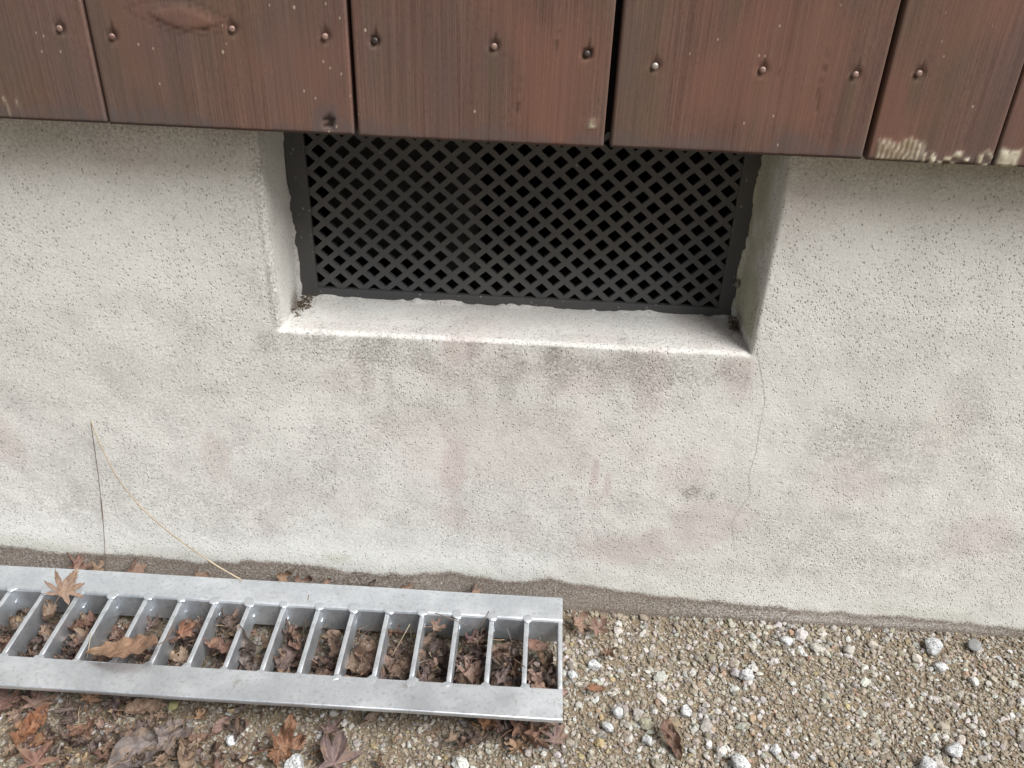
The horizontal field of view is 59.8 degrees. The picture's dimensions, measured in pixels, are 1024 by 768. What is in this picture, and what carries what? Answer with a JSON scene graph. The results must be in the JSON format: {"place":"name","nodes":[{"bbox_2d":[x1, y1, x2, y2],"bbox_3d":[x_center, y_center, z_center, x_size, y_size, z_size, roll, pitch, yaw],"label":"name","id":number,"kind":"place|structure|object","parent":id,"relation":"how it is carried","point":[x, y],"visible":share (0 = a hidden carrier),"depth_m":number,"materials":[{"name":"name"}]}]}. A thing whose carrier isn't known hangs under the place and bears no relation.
{"place":"outdoors","nodes":[
{"label":"outdoors","id":0,"kind":"place"},
{"bbox_2d":[0,610,1023,767],"bbox_3d":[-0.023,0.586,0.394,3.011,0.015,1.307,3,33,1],"label":"gravel","id":1,"kind":"structure","parent":0,"point":[804,634],"depth_m":0.85,"materials":[{"name":"gravel"}]},
{"bbox_2d":[15,703,49,749],"bbox_3d":[-0.424,0.302,0.790,0.017,0.012,0.049,6,33,5],"label":"oval leaf","id":2,"kind":"object","parent":1,"relation":"on","point":[30,717],"visible":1,"depth_m":0.80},
{"bbox_2d":[16,740,59,767],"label":"maple leaf","id":3,"kind":"object","parent":1,"relation":"on","point":[33,759],"visible":1,"depth_m":0.76,"materials":[{"name":"plant"}]},
{"bbox_2d":[51,696,82,716],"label":"maple leaf","id":4,"kind":"object","parent":1,"relation":"on","point":[68,707],"visible":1,"depth_m":0.81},
{"bbox_2d":[58,727,75,743],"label":"maple leaf","id":5,"kind":"object","parent":1,"relation":"on","point":[62,736],"visible":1,"depth_m":0.79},
{"bbox_2d":[66,552,92,569],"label":"maple leaf","id":6,"kind":"object","parent":1,"relation":"on","point":[78,563],"visible":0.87,"depth_m":0.93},
{"bbox_2d":[80,737,101,757],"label":"maple leaf","id":7,"kind":"object","parent":1,"relation":"on","point":[94,744],"visible":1,"depth_m":0.78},
{"bbox_2d":[89,558,106,570],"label":"maple leaf","id":8,"kind":"object","parent":1,"relation":"on","point":[99,566],"visible":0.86,"depth_m":0.93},
{"bbox_2d":[126,559,146,572],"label":"dead leaf","id":9,"kind":"object","parent":1,"relation":"on","point":[134,567],"visible":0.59,"depth_m":0.93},
{"bbox_2d":[110,697,166,713],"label":"oval leaf","id":10,"kind":"object","parent":1,"relation":"on","point":[141,705],"visible":1,"depth_m":0.81,"materials":[{"name":"plant"}]},
{"bbox_2d":[132,713,155,730],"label":"maple leaf","id":11,"kind":"object","parent":1,"relation":"on","point":[139,723],"visible":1,"depth_m":0.80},
{"bbox_2d":[177,740,196,767],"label":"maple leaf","id":12,"kind":"object","parent":1,"relation":"on","point":[188,761],"visible":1,"depth_m":0.77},
{"bbox_2d":[208,716,229,737],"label":"oval leaf","id":13,"kind":"object","parent":1,"relation":"on","point":[217,726],"visible":1,"depth_m":0.80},
{"bbox_2d":[222,716,247,741],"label":"maple leaf","id":14,"kind":"object","parent":1,"relation":"on","point":[236,728],"visible":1,"depth_m":0.80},
{"bbox_2d":[258,632,271,649],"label":"maple leaf","id":15,"kind":"object","parent":1,"relation":"on","point":[264,639],"visible":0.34,"depth_m":0.87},
{"bbox_2d":[0,613,555,767],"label":"leaf litter","id":16,"kind":"object","parent":1,"relation":"on","point":[202,759],"visible":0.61,"depth_m":0.80,"materials":[{"name":"plant"}]},
{"bbox_2d":[0,688,23,715],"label":"maple leaf","id":17,"kind":"object","parent":16,"relation":"on","point":[6,700],"visible":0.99,"depth_m":0.81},
{"bbox_2d":[3,690,30,706],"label":"maple leaf","id":18,"kind":"object","parent":17,"relation":"on","point":[22,701],"visible":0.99,"depth_m":0.82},
{"bbox_2d":[0,737,23,757],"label":"maple leaf","id":19,"kind":"object","parent":16,"relation":"on","point":[9,747],"visible":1,"depth_m":0.77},
{"bbox_2d":[4,716,56,760],"bbox_3d":[-0.424,0.309,0.784,0.043,0.024,0.033,-13,36,-23],"label":"maple leaf","id":20,"kind":"object","parent":16,"relation":"on","point":[16,737],"visible":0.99,"depth_m":0.78,"materials":[{"name":"plant"}]},
{"bbox_2d":[20,690,58,718],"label":"maple leaf","id":21,"kind":"object","parent":16,"relation":"on","point":[38,700],"visible":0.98,"depth_m":0.81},
{"bbox_2d":[38,624,52,637],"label":"maple leaf","id":22,"kind":"object","parent":16,"relation":"on","point":[47,632],"visible":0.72,"depth_m":0.86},
{"bbox_2d":[42,599,59,620],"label":"maple leaf","id":23,"kind":"object","parent":16,"relation":"on","point":[48,612],"visible":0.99,"depth_m":0.88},
{"bbox_2d":[57,704,85,724],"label":"maple leaf","id":24,"kind":"object","parent":16,"relation":"on","point":[66,720],"visible":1,"depth_m":0.80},
{"bbox_2d":[67,736,89,747],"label":"maple leaf","id":25,"kind":"object","parent":16,"relation":"on","point":[79,740],"visible":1,"depth_m":0.78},
{"bbox_2d":[68,610,95,630],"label":"dead leaf","id":26,"kind":"object","parent":16,"relation":"on","point":[89,620],"visible":1,"depth_m":0.86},
{"bbox_2d":[65,626,99,645],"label":"maple leaf","id":27,"kind":"object","parent":16,"relation":"on","point":[79,630],"visible":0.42,"depth_m":0.86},
{"bbox_2d":[71,638,81,649],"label":"maple leaf","id":28,"kind":"object","parent":27,"relation":"on","point":[75,640],"visible":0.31,"depth_m":0.84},
{"bbox_2d":[66,631,87,647],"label":"maple leaf","id":29,"kind":"object","parent":28,"relation":"on","point":[73,644],"visible":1,"depth_m":0.84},
{"bbox_2d":[66,706,99,737],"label":"maple leaf","id":30,"kind":"object","parent":16,"relation":"on","point":[79,729],"visible":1,"depth_m":0.79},
{"bbox_2d":[78,693,101,712],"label":"maple leaf","id":31,"kind":"object","parent":16,"relation":"on","point":[90,698],"visible":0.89,"depth_m":0.81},
{"bbox_2d":[93,743,110,763],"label":"maple leaf","id":32,"kind":"object","parent":16,"relation":"on","point":[105,755],"visible":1,"depth_m":0.77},
{"bbox_2d":[101,695,127,720],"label":"maple leaf","id":33,"kind":"object","parent":16,"relation":"on","point":[114,702],"visible":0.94,"depth_m":0.81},
{"bbox_2d":[109,622,130,639],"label":"maple leaf","id":34,"kind":"object","parent":16,"relation":"on","point":[115,629],"visible":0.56,"depth_m":0.86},
{"bbox_2d":[115,722,135,736],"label":"maple leaf","id":35,"kind":"object","parent":16,"relation":"on","point":[129,731],"visible":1,"depth_m":0.79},
{"bbox_2d":[107,719,184,767],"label":"oval leaf","id":36,"kind":"object","parent":16,"relation":"on","point":[136,741],"visible":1,"depth_m":0.78,"materials":[{"name":"plant"}]},
{"bbox_2d":[145,613,161,632],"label":"maple leaf","id":37,"kind":"object","parent":16,"relation":"on","point":[155,622],"visible":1,"depth_m":0.88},
{"bbox_2d":[147,750,173,766],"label":"maple leaf","id":38,"kind":"object","parent":16,"relation":"on","point":[158,761],"visible":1,"depth_m":0.77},
{"bbox_2d":[148,717,193,756],"bbox_3d":[-0.302,0.311,0.784,0.034,0.010,0.032,18,36,23],"label":"maple leaf","id":39,"kind":"object","parent":16,"relation":"on","point":[164,734],"visible":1,"depth_m":0.79,"materials":[{"name":"plant"}]},
{"bbox_2d":[171,645,189,665],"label":"maple leaf","id":40,"kind":"object","parent":16,"relation":"on","point":[183,655],"visible":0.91,"depth_m":0.84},
{"bbox_2d":[169,620,195,640],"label":"maple leaf","id":41,"kind":"object","parent":16,"relation":"on","point":[184,630],"visible":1,"depth_m":0.86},
{"bbox_2d":[184,736,206,751],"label":"maple leaf","id":42,"kind":"object","parent":16,"relation":"on","point":[189,745],"visible":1,"depth_m":0.78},
{"bbox_2d":[178,732,213,744],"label":"oval leaf","id":43,"kind":"object","parent":16,"relation":"on","point":[203,735],"visible":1,"depth_m":0.79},
{"bbox_2d":[187,704,207,719],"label":"maple leaf","id":44,"kind":"object","parent":16,"relation":"on","point":[199,714],"visible":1,"depth_m":0.81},
{"bbox_2d":[188,637,243,656],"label":"oval leaf","id":45,"kind":"object","parent":16,"relation":"on","point":[216,642],"visible":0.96,"depth_m":0.85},
{"bbox_2d":[216,607,241,636],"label":"maple leaf","id":46,"kind":"object","parent":16,"relation":"on","point":[228,622],"visible":0.96,"depth_m":0.88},
{"bbox_2d":[236,624,256,668],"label":"oval leaf","id":47,"kind":"object","parent":16,"relation":"on","point":[244,658],"visible":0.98,"depth_m":0.85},
{"bbox_2d":[230,644,276,670],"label":"oval leaf","id":48,"kind":"object","parent":16,"relation":"on","point":[256,659],"visible":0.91,"depth_m":0.84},
{"bbox_2d":[276,571,292,581],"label":"maple leaf","id":49,"kind":"object","parent":16,"relation":"on","point":[280,577],"visible":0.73,"depth_m":0.92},
{"bbox_2d":[275,632,299,669],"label":"oval leaf","id":50,"kind":"object","parent":16,"relation":"on","point":[287,660],"visible":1,"depth_m":0.85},
{"bbox_2d":[288,625,301,649],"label":"oval leaf","id":51,"kind":"object","parent":16,"relation":"on","point":[299,644],"visible":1,"depth_m":0.86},
{"bbox_2d":[315,717,343,741],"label":"maple leaf","id":52,"kind":"object","parent":16,"relation":"on","point":[329,729],"visible":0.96,"depth_m":0.80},
{"bbox_2d":[327,629,341,660],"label":"oval leaf","id":53,"kind":"object","parent":16,"relation":"on","point":[332,636],"visible":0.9,"depth_m":0.86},
{"bbox_2d":[319,729,362,767],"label":"maple leaf","id":54,"kind":"object","parent":16,"relation":"on","point":[335,755],"visible":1,"depth_m":0.78,"materials":[{"name":"plant"}]},
{"bbox_2d":[355,711,380,728],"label":"oval leaf","id":55,"kind":"object","parent":16,"relation":"on","point":[372,716],"visible":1,"depth_m":0.82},
{"bbox_2d":[385,671,404,679],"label":"oval leaf","id":56,"kind":"object","parent":16,"relation":"on","point":[395,675],"visible":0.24,"depth_m":0.83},
{"bbox_2d":[388,649,424,674],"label":"oval leaf","id":57,"kind":"object","parent":16,"relation":"on","point":[403,664],"visible":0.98,"depth_m":0.84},
{"bbox_2d":[419,663,431,681],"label":"oval leaf","id":58,"kind":"object","parent":16,"relation":"on","point":[425,674],"visible":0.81,"depth_m":0.82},
{"bbox_2d":[419,651,437,671],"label":"maple leaf","id":59,"kind":"object","parent":16,"relation":"on","point":[424,657],"visible":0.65,"depth_m":0.85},
{"bbox_2d":[422,630,435,648],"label":"oval leaf","id":60,"kind":"object","parent":16,"relation":"on","point":[428,638],"visible":0.98,"depth_m":0.88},
{"bbox_2d":[423,618,446,631],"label":"maple leaf","id":61,"kind":"object","parent":16,"relation":"on","point":[434,623],"visible":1,"depth_m":0.87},
{"bbox_2d":[429,638,456,670],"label":"oval leaf","id":62,"kind":"object","parent":16,"relation":"on","point":[435,645],"visible":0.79,"depth_m":0.88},
{"bbox_2d":[453,672,483,684],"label":"oval leaf","id":63,"kind":"object","parent":16,"relation":"on","point":[462,678],"visible":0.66,"depth_m":0.83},
{"bbox_2d":[457,656,484,684],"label":"maple leaf","id":64,"kind":"object","parent":16,"relation":"on","point":[472,669],"visible":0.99,"depth_m":0.84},
{"bbox_2d":[464,628,487,650],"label":"maple leaf","id":65,"kind":"object","parent":16,"relation":"on","point":[474,636],"visible":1,"depth_m":0.88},
{"bbox_2d":[470,627,487,646],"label":"maple leaf","id":66,"kind":"object","parent":65,"relation":"on","point":[478,638],"visible":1,"depth_m":0.87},
{"bbox_2d":[481,642,513,654],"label":"oval leaf","id":67,"kind":"object","parent":16,"relation":"on","point":[505,646],"visible":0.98,"depth_m":0.86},
{"bbox_2d":[491,653,508,674],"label":"maple leaf","id":68,"kind":"object","parent":16,"relation":"on","point":[501,659],"visible":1,"depth_m":0.85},
{"bbox_2d":[495,665,509,685],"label":"oval leaf","id":69,"kind":"object","parent":16,"relation":"on","point":[501,677],"visible":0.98,"depth_m":0.83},
{"bbox_2d":[501,720,537,740],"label":"maple leaf","id":70,"kind":"object","parent":16,"relation":"on","point":[517,729],"visible":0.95,"depth_m":0.80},
{"bbox_2d":[519,638,548,650],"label":"oval leaf","id":71,"kind":"object","parent":16,"relation":"on","point":[536,644],"visible":1,"depth_m":0.86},
{"bbox_2d":[520,669,547,684],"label":"maple leaf","id":72,"kind":"object","parent":16,"relation":"on","point":[537,677],"visible":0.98,"depth_m":0.84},
{"bbox_2d":[536,650,552,670],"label":"oval leaf","id":73,"kind":"object","parent":16,"relation":"on","point":[541,654],"visible":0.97,"depth_m":0.86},
{"bbox_2d":[530,681,567,696],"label":"oval leaf","id":74,"kind":"object","parent":16,"relation":"on","point":[536,684],"visible":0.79,"depth_m":0.82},
{"bbox_2d":[544,667,556,687],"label":"maple leaf","id":75,"kind":"object","parent":16,"relation":"on","point":[552,682],"visible":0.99,"depth_m":0.83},
{"bbox_2d":[254,712,307,765],"bbox_3d":[-0.201,0.313,0.778,0.026,0.039,0.043,26,39,32],"label":"maple leaf","id":76,"kind":"object","parent":1,"relation":"on","point":[284,742],"visible":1,"depth_m":0.78,"materials":[{"name":"plant"}]},
{"bbox_2d":[0,565,562,722],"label":"drain grate","id":77,"kind":"object","parent":1,"relation":"on","point":[108,596],"visible":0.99,"depth_m":0.86,"materials":[{"name":"metal"}]},
{"bbox_2d":[44,568,84,607],"bbox_3d":[-0.437,0.200,0.869,0.041,0.013,0.053,31,30,-14],"label":"maple leaf","id":78,"kind":"object","parent":77,"relation":"on","point":[66,588],"visible":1,"depth_m":0.87,"materials":[{"name":"plant"}]},
{"bbox_2d":[85,627,172,657],"bbox_3d":[-0.351,0.239,0.817,0.080,0.014,0.030,-8,19,-6],"label":"oval leaf","id":79,"kind":"object","parent":77,"relation":"on","point":[124,647],"visible":1,"depth_m":0.82,"materials":[{"name":"plant"}]},
{"bbox_2d":[90,420,242,579],"bbox_3d":[-0.346,0.127,0.869,0.154,0.196,0.016,8,33,9],"label":"dry grass stalk","id":80,"kind":"object","parent":77,"relation":"on","point":[143,509],"visible":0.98,"depth_m":0.87,"materials":[{"name":"plant"}]},
{"bbox_2d":[185,616,202,631],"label":"maple leaf","id":81,"kind":"object","parent":77,"relation":"on","point":[199,623],"visible":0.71,"depth_m":0.88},
{"bbox_2d":[346,653,372,672],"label":"oval leaf","id":82,"kind":"object","parent":77,"relation":"on","point":[353,662],"visible":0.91,"depth_m":0.85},
{"bbox_2d":[284,753,303,767],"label":"stone","id":83,"kind":"object","parent":1,"relation":"on","point":[295,760],"visible":1,"depth_m":0.77,"materials":[{"name":"stone"}]},
{"bbox_2d":[295,573,314,582],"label":"maple leaf","id":84,"kind":"object","parent":1,"relation":"on","point":[308,578],"visible":0.43,"depth_m":0.92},
{"bbox_2d":[455,728,475,745],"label":"maple leaf","id":85,"kind":"object","parent":1,"relation":"on","point":[466,735],"visible":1,"depth_m":0.80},
{"bbox_2d":[452,736,478,749],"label":"maple leaf","id":86,"kind":"object","parent":85,"relation":"on","point":[468,743],"visible":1,"depth_m":0.79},
{"bbox_2d":[466,642,483,658],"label":"maple leaf","id":87,"kind":"object","parent":1,"relation":"on","point":[473,649],"visible":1,"depth_m":0.87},
{"bbox_2d":[466,723,493,744],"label":"maple leaf","id":88,"kind":"object","parent":1,"relation":"on","point":[481,737],"visible":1,"depth_m":0.80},
{"bbox_2d":[471,718,498,730],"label":"maple leaf","id":89,"kind":"object","parent":1,"relation":"on","point":[485,723],"visible":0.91,"depth_m":0.81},
{"bbox_2d":[486,719,513,742],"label":"maple leaf","id":90,"kind":"object","parent":1,"relation":"on","point":[500,723],"visible":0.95,"depth_m":0.81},
{"bbox_2d":[483,644,532,666],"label":"oval leaf","id":91,"kind":"object","parent":1,"relation":"on","point":[495,653],"visible":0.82,"depth_m":0.87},
{"bbox_2d":[501,645,519,660],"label":"maple leaf","id":92,"kind":"object","parent":91,"relation":"on","point":[513,652],"visible":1,"depth_m":0.85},
{"bbox_2d":[0,118,1023,637],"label":"foundation wall","id":93,"kind":"structure","parent":1,"relation":"on","point":[830,432],"depth_m":0.81,"materials":[{"name":"paint"}]},
{"bbox_2d":[291,292,316,316],"bbox_3d":[-0.191,-0.075,0.811,0.020,0.010,0.050,3,33,1],"label":"cobweb debris","id":94,"kind":"object","parent":93,"relation":"on","point":[301,302],"visible":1,"depth_m":0.81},
{"bbox_2d":[0,0,1023,166],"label":"wooden cladding","id":95,"kind":"structure","parent":93,"relation":"attached to","point":[932,81],"depth_m":0.61,"materials":[{"name":"red wood"}]},
{"bbox_2d":[283,130,761,315],"bbox_3d":[0.016,-0.250,0.890,0.430,0.254,0.302,3,33,1],"label":"ventilation grille","id":96,"kind":"object","parent":93,"relation":"attached to","point":[606,227],"visible":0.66,"depth_m":0.80,"materials":[{"name":"metal"}]},
{"bbox_2d":[504,737,528,754],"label":"maple leaf","id":97,"kind":"object","parent":1,"relation":"on","point":[519,745],"visible":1,"depth_m":0.79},
{"bbox_2d":[524,721,550,749],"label":"maple leaf","id":98,"kind":"object","parent":1,"relation":"on","point":[532,735],"visible":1,"depth_m":0.80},
{"bbox_2d":[541,723,569,755],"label":"maple leaf","id":99,"kind":"object","parent":1,"relation":"on","point":[559,736],"visible":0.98,"depth_m":0.80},
{"bbox_2d":[571,608,590,633],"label":"maple leaf","id":100,"kind":"object","parent":1,"relation":"on","point":[578,621],"visible":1,"depth_m":0.91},
{"bbox_2d":[578,683,605,691],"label":"oval leaf","id":101,"kind":"object","parent":1,"relation":"on","point":[594,687],"visible":1,"depth_m":0.85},
{"bbox_2d":[588,659,600,670],"bbox_3d":[0.082,0.277,0.879,0.014,0.011,0.011,7,33,8],"label":"stone","id":102,"kind":"object","parent":1,"relation":"on","point":[594,664],"visible":1,"depth_m":0.88,"materials":[{"name":"stone"}]},
{"bbox_2d":[582,616,609,637],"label":"maple leaf","id":103,"kind":"object","parent":1,"relation":"on","point":[597,627],"visible":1,"depth_m":0.91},
{"bbox_2d":[657,712,682,760],"bbox_3d":[0.143,0.317,0.803,0.014,0.012,0.045,-20,66,-6],"label":"oval leaf","id":104,"kind":"object","parent":1,"relation":"on","point":[671,734],"visible":1,"depth_m":0.80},
{"bbox_2d":[680,704,691,716],"bbox_3d":[0.163,0.307,0.837,0.011,0.007,0.012,2,33,0],"label":"stone","id":105,"kind":"object","parent":1,"relation":"on","point":[685,710],"visible":1,"depth_m":0.83,"materials":[{"name":"stone"}]},
{"bbox_2d":[716,746,726,756],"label":"stone","id":106,"kind":"object","parent":1,"relation":"on","point":[721,751],"visible":1,"depth_m":0.80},
{"bbox_2d":[731,753,750,767],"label":"stone","id":107,"kind":"object","parent":1,"relation":"on","point":[739,760],"visible":1,"depth_m":0.79,"materials":[{"name":"stone"}]},
{"bbox_2d":[739,669,753,679],"bbox_3d":[0.229,0.286,0.873,0.014,0.015,0.013,-3,33,-9],"label":"stone","id":108,"kind":"object","parent":1,"relation":"on","point":[746,674],"visible":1,"depth_m":0.87,"materials":[{"name":"stone"}]},
{"bbox_2d":[769,743,780,755],"bbox_3d":[0.238,0.331,0.805,0.010,0.010,0.011,17,35,22],"label":"stone","id":109,"kind":"object","parent":1,"relation":"on","point":[775,749],"visible":1,"depth_m":0.80,"materials":[{"name":"stone"}]},
{"bbox_2d":[919,756,936,767],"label":"stone","id":110,"kind":"object","parent":1,"relation":"on","point":[927,762],"visible":1,"depth_m":0.79,"materials":[{"name":"stone"}]},
{"bbox_2d":[925,637,942,655],"bbox_3d":[0.431,0.268,0.911,0.018,0.016,0.019,-2,33,-7],"label":"stone","id":111,"kind":"object","parent":1,"relation":"on","point":[934,646],"visible":1,"depth_m":0.91,"materials":[{"name":"stone"}]},
{"bbox_2d":[933,662,946,671],"bbox_3d":[0.428,0.283,0.891,0.012,0.008,0.011,6,33,5],"label":"stone","id":112,"kind":"object","parent":1,"relation":"on","point":[940,666],"visible":1,"depth_m":0.89,"materials":[{"name":"stone"}]},
{"bbox_2d":[945,742,962,757],"bbox_3d":[0.402,0.333,0.809,0.017,0.014,0.014,-6,33,-12],"label":"stone","id":113,"kind":"object","parent":1,"relation":"on","point":[954,749],"visible":1,"depth_m":0.81,"materials":[{"name":"stone"}]},
{"bbox_2d":[967,638,981,651],"bbox_3d":[0.474,0.269,0.914,0.013,0.008,0.016,24,39,30],"label":"stone","id":114,"kind":"object","parent":1,"relation":"on","point":[973,644],"visible":1,"depth_m":0.91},
{"label":"maple leaf","id":115,"kind":"object","parent":1,"relation":"on","visible":0},
{"bbox_2d":[353,636,377,676],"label":"oval leaf","id":116,"kind":"object","parent":115,"relation":"on","point":[361,649],"visible":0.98,"depth_m":0.85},
{"label":"maple leaf","id":117,"kind":"object","parent":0,"visible":0},
{"bbox_2d":[27,634,45,645],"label":"maple leaf","id":118,"kind":"object","parent":117,"relation":"on","point":[37,640],"visible":1,"depth_m":0.85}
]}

